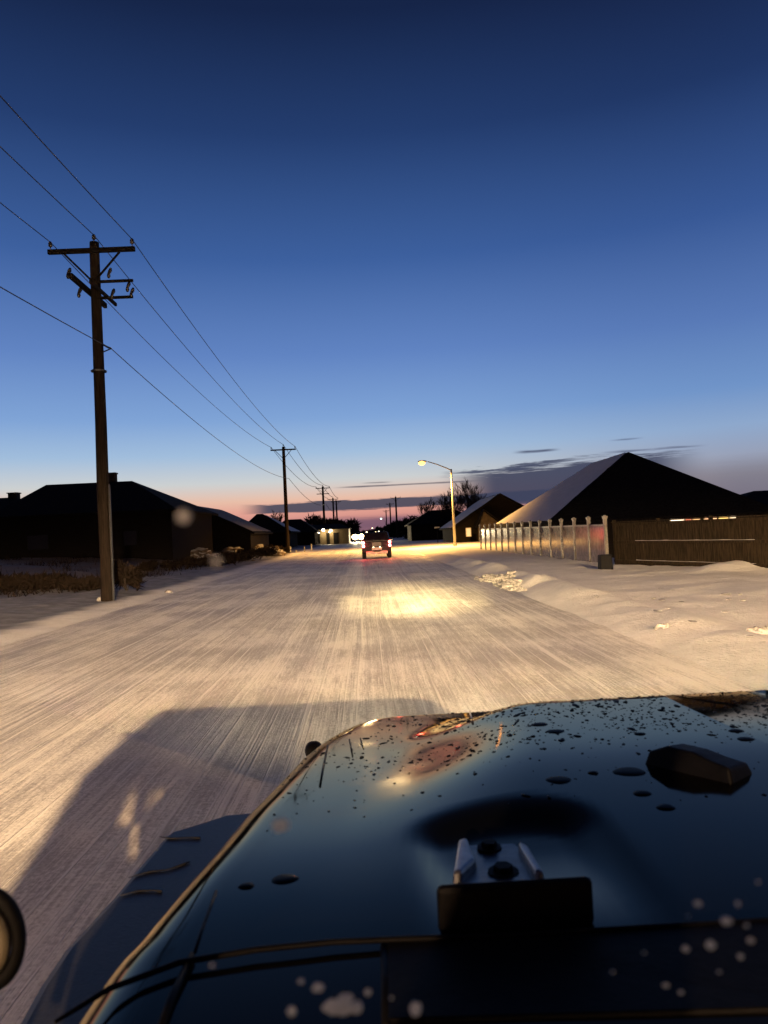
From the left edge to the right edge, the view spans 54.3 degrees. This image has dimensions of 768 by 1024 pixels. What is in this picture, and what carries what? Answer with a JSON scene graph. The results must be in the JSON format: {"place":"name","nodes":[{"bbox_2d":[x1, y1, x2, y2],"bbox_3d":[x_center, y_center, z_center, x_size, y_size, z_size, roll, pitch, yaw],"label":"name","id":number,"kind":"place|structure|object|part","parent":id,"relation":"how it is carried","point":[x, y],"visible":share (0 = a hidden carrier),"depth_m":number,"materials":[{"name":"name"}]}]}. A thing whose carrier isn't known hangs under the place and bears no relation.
{"place":"outdoors","nodes":[
{"label":"outdoors","id":0,"kind":"place"},
{"bbox_2d":[0,540,757,1023],"bbox_3d":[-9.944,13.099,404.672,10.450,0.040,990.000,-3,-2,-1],"label":"road","id":1,"kind":"structure","parent":0,"point":[130,736],"depth_m":7.86,"materials":[{"name":"white snow"}]},
{"bbox_2d":[352,532,363,541],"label":"oncoming car","id":2,"kind":"object","parent":1,"relation":"on","point":[357,536],"visible":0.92,"depth_m":145.31,"materials":[{"name":"paint"}]},
{"bbox_2d":[359,530,392,558],"bbox_3d":[-0.508,2.092,48.634,2.200,1.730,4.750,-3,-2,-1],"label":"suv","id":3,"kind":"object","parent":1,"relation":"on","point":[375,542],"visible":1,"depth_m":46.40,"materials":[{"name":"paint"}]},
{"bbox_3d":[-0.486,1.540,46.511,1.400,0.396,0.136,-3,-2,-1],"label":"rear window","id":4,"kind":"part","parent":3,"relation":"part of","materials":[{"name":"black glass"}]},
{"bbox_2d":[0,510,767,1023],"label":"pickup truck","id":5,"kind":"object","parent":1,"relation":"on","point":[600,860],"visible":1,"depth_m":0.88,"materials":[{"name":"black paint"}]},
{"bbox_2d":[0,537,767,689],"bbox_3d":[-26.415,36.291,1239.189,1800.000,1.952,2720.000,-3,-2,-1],"label":"ground","id":6,"kind":"structure","parent":0,"point":[715,638],"depth_m":17.28,"materials":[{"name":"white snow"}]},
{"bbox_2d":[0,492,21,509],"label":"house","id":7,"kind":"structure","parent":6,"relation":"on","point":[13,497],"depth_m":78.52,"materials":[{"name":"brown"}]},
{"bbox_2d":[0,570,30,591],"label":"dry shrub","id":8,"kind":"object","parent":6,"relation":"on","point":[5,579],"visible":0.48,"depth_m":26.19,"materials":[{"name":"brown plant"}]},
{"bbox_2d":[6,570,77,590],"bbox_3d":[-11.855,2.430,25.882,2.284,0.873,1.951,-3,-2,15],"label":"dry shrub","id":9,"kind":"object","parent":6,"relation":"on","point":[51,580],"visible":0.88,"depth_m":25.67,"materials":[{"name":"brown plant"}]},
{"bbox_2d":[58,573,100,590],"bbox_3d":[-10.311,2.449,25.688,1.763,0.796,1.620,-3,-2,-1],"label":"dry shrub","id":10,"kind":"object","parent":6,"relation":"on","point":[92,583],"visible":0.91,"depth_m":25.24,"materials":[{"name":"brown plant"}]},
{"bbox_2d":[47,234,134,601],"bbox_3d":[-8.246,-2.518,21.362,2.015,10.915,2.178,-1,-2,-39],"label":"utility pole","id":11,"kind":"object","parent":6,"relation":"on","point":[95,292],"visible":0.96,"depth_m":21.22,"materials":[{"name":"brown wood"}]},
{"bbox_2d":[0,202,325,497],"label":"power line","id":12,"kind":"object","parent":11,"relation":"attached to","point":[135,330],"visible":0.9,"depth_m":28.46,"materials":[{"name":"black metal"}]},
{"bbox_2d":[0,146,331,496],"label":"power line","id":13,"kind":"object","parent":11,"relation":"attached to","point":[127,277],"visible":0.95,"depth_m":23.43,"materials":[{"name":"black metal"}]},
{"bbox_2d":[0,286,334,511],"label":"power line","id":14,"kind":"object","parent":11,"relation":"attached to","point":[130,366],"visible":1,"depth_m":21.91,"materials":[{"name":"black metal"}]},
{"bbox_2d":[0,95,335,496],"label":"power line","id":15,"kind":"object","parent":11,"relation":"hanging from","point":[135,244],"visible":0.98,"depth_m":20.05,"materials":[{"name":"black metal"}]},
{"bbox_2d":[0,552,209,597],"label":"dry grass","id":16,"kind":"structure","parent":6,"relation":"on","point":[13,590],"depth_m":37.00,"materials":[{"name":"brown plant"}]},
{"bbox_2d":[0,472,217,560],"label":"house","id":17,"kind":"structure","parent":6,"relation":"on","point":[54,520],"depth_m":50.15,"materials":[{"name":"brown wood"}]},
{"bbox_2d":[26,534,49,550],"bbox_3d":[-23.011,2.029,49.820,1.500,1.100,0.125,-3,-2,-1],"label":"window","id":18,"kind":"structure","parent":17,"relation":"in","point":[35,542],"depth_m":49.76,"materials":[{"name":"glass"}]},
{"bbox_2d":[122,529,138,546],"bbox_3d":[-16.919,1.740,49.958,1.000,1.100,0.125,-3,-2,-1],"label":"window","id":19,"kind":"structure","parent":17,"relation":"in","point":[130,537],"depth_m":49.90,"materials":[{"name":"glass"}]},
{"bbox_2d":[113,558,146,590],"bbox_3d":[-8.610,2.142,24.912,1.557,1.302,1.358,-3,-2,-1],"label":"dry shrub","id":20,"kind":"object","parent":6,"relation":"on","point":[129,575],"visible":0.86,"depth_m":24.72,"materials":[{"name":"brown plant"}]},
{"bbox_2d":[140,560,158,570],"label":"dry shrub","id":21,"kind":"object","parent":6,"relation":"on","point":[150,565],"visible":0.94,"depth_m":38.48,"materials":[{"name":"brown plant"}]},
{"bbox_2d":[159,556,204,567],"bbox_3d":[-11.154,2.798,41.155,2.506,0.791,1.918,-3,-2,-1],"label":"dry shrub","id":22,"kind":"object","parent":6,"relation":"on","point":[193,561],"visible":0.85,"depth_m":40.70,"materials":[{"name":"brown plant"}]},
{"bbox_2d":[189,547,211,557],"bbox_3d":[-14.027,3.426,55.976,2.537,1.537,2.556,-3,-2,-1],"label":"boulder","id":23,"kind":"object","parent":6,"relation":"on","point":[198,552],"visible":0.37,"depth_m":55.36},
{"bbox_2d":[199,553,219,558],"bbox_3d":[-11.114,3.208,48.057,1.957,1.103,1.652,-3,-2,23],"label":"boulder","id":24,"kind":"object","parent":6,"relation":"on","point":[212,555],"visible":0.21,"depth_m":47.85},
{"bbox_2d":[199,555,238,566],"bbox_3d":[-9.756,2.824,43.171,2.654,0.884,2.328,-3,-2,18],"label":"dry shrub","id":25,"kind":"object","parent":6,"relation":"on","point":[224,560],"visible":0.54,"depth_m":42.61,"materials":[{"name":"brown plant"}]},
{"bbox_2d":[219,547,244,553],"bbox_3d":[-13.201,3.682,64.987,2.459,1.344,2.241,-3,-2,-1],"label":"boulder","id":26,"kind":"object","parent":6,"relation":"on","point":[228,549],"visible":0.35,"depth_m":64.54,"materials":[{"name":"stone"}]},
{"bbox_2d":[199,506,272,552],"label":"house","id":27,"kind":"structure","parent":6,"relation":"on","point":[230,530],"depth_m":66.17,"materials":[{"name":"brown wood"}]},
{"bbox_2d":[216,549,265,562],"bbox_3d":[-9.260,2.853,47.534,3.373,1.006,2.657,-3,-2,-1],"label":"dry shrub","id":28,"kind":"object","parent":6,"relation":"on","point":[244,556],"visible":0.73,"depth_m":46.99,"materials":[{"name":"brown plant"}]},
{"bbox_2d":[234,546,278,558],"bbox_3d":[-9.262,2.999,54.161,3.485,1.132,2.307,-2,-2,-16],"label":"dry shrub","id":29,"kind":"object","parent":6,"relation":"on","point":[266,551],"visible":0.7,"depth_m":53.98,"materials":[{"name":"brown plant"}]},
{"bbox_2d":[249,514,300,547],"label":"house","id":30,"kind":"structure","parent":6,"relation":"on","point":[277,529],"depth_m":100.19,"materials":[{"name":"brown wood"}]},
{"bbox_2d":[269,510,283,521],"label":"bare tree","id":31,"kind":"object","parent":6,"relation":"on","point":[281,516],"visible":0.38,"depth_m":110.42,"materials":[{"name":"brown plant"}]},
{"bbox_2d":[263,544,290,552],"bbox_3d":[-9.208,3.253,64.109,2.989,1.217,1.808,-3,-2,-1],"label":"dry shrub","id":32,"kind":"object","parent":6,"relation":"on","point":[285,549],"visible":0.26,"depth_m":63.70,"materials":[{"name":"brown plant"}]},
{"bbox_2d":[268,546,286,555],"bbox_3d":[-9.435,3.524,62.500,2.284,1.406,2.076,-3,-2,12],"label":"boulder","id":33,"kind":"object","parent":6,"relation":"on","point":[281,552],"visible":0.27,"depth_m":62.09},
{"bbox_2d":[270,444,295,552],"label":"utility pole","id":34,"kind":"object","parent":6,"relation":"on","point":[283,449],"visible":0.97,"depth_m":72.52,"materials":[{"name":"brown wood"}]},
{"bbox_2d":[282,519,319,544],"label":"house","id":35,"kind":"structure","parent":6,"relation":"on","point":[308,535],"depth_m":120.53,"materials":[{"name":"brown wood"}]},
{"bbox_2d":[304,512,338,524],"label":"scrub tree","id":36,"kind":"object","parent":6,"relation":"on","point":[315,520],"visible":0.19,"depth_m":158.28,"materials":[{"name":"black plant"}]},
{"bbox_2d":[316,485,329,524],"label":"utility pole","id":37,"kind":"object","parent":6,"relation":"on","point":[323,493],"visible":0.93,"depth_m":131.73,"materials":[{"name":"brown wood"}]},
{"bbox_2d":[327,498,334,518],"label":"utility pole","id":38,"kind":"object","parent":6,"relation":"on","point":[333,499],"visible":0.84,"depth_m":171.72,"materials":[{"name":"brown wood"}]},
{"bbox_2d":[312,524,350,543],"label":"house","id":39,"kind":"structure","parent":6,"relation":"on","point":[334,534],"depth_m":127.79,"materials":[{"name":"beige paint"}]},
{"bbox_2d":[326,533,329,543],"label":"garage door","id":40,"kind":"structure","parent":39,"relation":"in","point":[327,534],"depth_m":127.65,"materials":[{"name":"paint"}]},
{"bbox_2d":[333,533,338,543],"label":"garage door","id":41,"kind":"structure","parent":39,"relation":"in","point":[336,536],"depth_m":127.69,"materials":[{"name":"paint"}]},
{"bbox_2d":[331,500,340,519],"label":"utility pole","id":42,"kind":"object","parent":6,"relation":"on","point":[336,501],"visible":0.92,"depth_m":183.71,"materials":[{"name":"brown wood"}]},
{"bbox_2d":[325,517,352,537],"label":"scrub tree","id":43,"kind":"object","parent":6,"relation":"on","point":[340,522],"visible":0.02,"depth_m":161.33,"materials":[{"name":"black plant"}]},
{"bbox_2d":[338,518,360,539],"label":"scrub tree","id":44,"kind":"object","parent":6,"relation":"on","point":[355,527],"visible":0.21,"depth_m":164.57,"materials":[{"name":"black plant"}]},
{"bbox_2d":[368,529,379,531],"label":"evergreen tree","id":45,"kind":"object","parent":6,"relation":"on","point":[373,530],"visible":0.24,"depth_m":398.32,"materials":[{"name":"green plant"}]},
{"bbox_2d":[383,521,399,537],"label":"evergreen tree","id":46,"kind":"object","parent":6,"relation":"on","point":[386,527],"visible":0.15,"depth_m":208.46,"materials":[{"name":"green plant"}]},
{"bbox_2d":[392,496,400,537],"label":"utility pole","id":47,"kind":"object","parent":6,"relation":"on","point":[396,516],"visible":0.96,"depth_m":181.99,"materials":[{"name":"brown wood"}]},
{"bbox_2d":[388,517,411,537],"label":"evergreen tree","id":48,"kind":"object","parent":6,"relation":"on","point":[392,528],"visible":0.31,"depth_m":187.63,"materials":[{"name":"green plant"}]},
{"bbox_2d":[397,516,416,538],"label":"evergreen tree","id":49,"kind":"object","parent":6,"relation":"on","point":[404,532],"visible":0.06,"depth_m":151.07,"materials":[{"name":"green plant"}]},
{"bbox_2d":[399,515,417,531],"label":"evergreen tree","id":50,"kind":"object","parent":6,"relation":"on","point":[404,522],"visible":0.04,"depth_m":168.09,"materials":[{"name":"green plant"}]},
{"bbox_2d":[416,499,434,513],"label":"bare tree","id":51,"kind":"object","parent":6,"relation":"on","point":[426,507],"visible":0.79,"depth_m":124.08,"materials":[{"name":"brown plant"}]},
{"bbox_2d":[416,500,437,517],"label":"bare tree","id":52,"kind":"object","parent":6,"relation":"on","point":[432,507],"visible":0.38,"depth_m":129.27,"materials":[{"name":"brown plant"}]},
{"bbox_2d":[404,509,461,540],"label":"house","id":53,"kind":"structure","parent":6,"relation":"on","point":[421,527],"depth_m":116.66,"materials":[{"name":"brown wood"}]},
{"bbox_2d":[418,460,456,545],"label":"street lamp","id":54,"kind":"object","parent":6,"relation":"on","point":[421,462],"visible":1,"depth_m":68.47,"materials":[{"name":"grey metal"}]},
{"bbox_2d":[436,494,457,517],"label":"bare tree","id":55,"kind":"object","parent":6,"relation":"on","point":[441,511],"visible":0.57,"depth_m":118.63,"materials":[{"name":"brown plant"}]},
{"bbox_2d":[440,491,463,517],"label":"bare tree","id":56,"kind":"object","parent":6,"relation":"on","point":[454,502],"visible":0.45,"depth_m":118.15,"materials":[{"name":"brown plant"}]},
{"bbox_2d":[439,491,470,519],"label":"bare tree","id":57,"kind":"object","parent":6,"relation":"on","point":[448,507],"visible":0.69,"depth_m":116.42,"materials":[{"name":"brown plant"}]},
{"bbox_2d":[453,483,481,503],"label":"bare tree","id":58,"kind":"object","parent":6,"relation":"on","point":[459,495],"visible":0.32,"depth_m":117.09,"materials":[{"name":"brown plant"}]},
{"bbox_2d":[454,478,485,507],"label":"bare tree","id":59,"kind":"object","parent":6,"relation":"on","point":[468,498],"visible":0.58,"depth_m":109.33,"materials":[{"name":"brown plant"}]},
{"bbox_2d":[459,483,484,511],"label":"bare tree","id":60,"kind":"object","parent":6,"relation":"on","point":[475,494],"visible":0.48,"depth_m":112.78,"materials":[{"name":"brown plant"}]},
{"bbox_2d":[439,493,523,542],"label":"house","id":61,"kind":"structure","parent":6,"relation":"on","point":[493,509],"depth_m":84.78,"materials":[{"name":"brown wood"}]},
{"bbox_2d":[466,528,470,536],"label":"window","id":62,"kind":"structure","parent":61,"relation":"in","point":[468,530],"depth_m":82.74,"materials":[{"name":"yellow glass"}]},
{"bbox_2d":[474,570,526,591],"bbox_3d":[3.384,1.972,21.690,1.332,0.418,6.943,-3,-2,-1],"label":"snow heap","id":63,"kind":"object","parent":6,"relation":"on","point":[503,582],"visible":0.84,"depth_m":21.27,"materials":[{"name":"white snow"}]},
{"bbox_2d":[479,515,608,561],"bbox_3d":[7.578,1.442,40.869,0.174,1.899,26.945,-3,-2,-3],"label":"vinyl fence","id":64,"kind":"object","parent":6,"relation":"on","point":[587,542],"visible":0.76,"depth_m":34.85,"materials":[{"name":"white plastic"}]},
{"bbox_2d":[598,554,612,569],"bbox_3d":[7.152,1.677,24.216,0.418,0.600,0.358,-3,-2,-1],"label":"utility box","id":65,"kind":"object","parent":6,"relation":"on","point":[605,561],"visible":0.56,"depth_m":24.05,"materials":[{"name":"grey metal"}]},
{"bbox_2d":[496,452,767,557],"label":"house","id":66,"kind":"structure","parent":6,"relation":"on","point":[627,486],"depth_m":44.69,"materials":[{"name":"brown"}]},
{"bbox_2d":[653,623,670,629],"bbox_3d":[3.953,1.664,10.530,0.306,0.221,0.286,-3,-2,25],"label":"snow lump","id":67,"kind":"object","parent":6,"relation":"on","point":[662,626],"visible":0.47,"depth_m":10.48,"materials":[{"name":"white snow"}]},
{"bbox_2d":[611,515,767,567],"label":"wooden fence","id":68,"kind":"object","parent":6,"relation":"on","point":[709,539],"visible":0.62,"depth_m":23.58,"materials":[{"name":"brown wood"}]},
{"bbox_2d":[740,490,767,504],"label":"house","id":69,"kind":"structure","parent":6,"relation":"on","point":[760,496],"depth_m":69.15,"materials":[{"name":"brown"}]},
{"bbox_2d":[746,626,767,634],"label":"snow lump","id":70,"kind":"object","parent":6,"relation":"on","point":[759,630],"visible":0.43,"depth_m":9.78,"materials":[{"name":"white snow"}]},
{"bbox_2d":[0,0,767,531],"label":"sky","id":71,"kind":"structure","parent":0,"point":[514,248],"materials":[{"name":"blue"}]}
]}

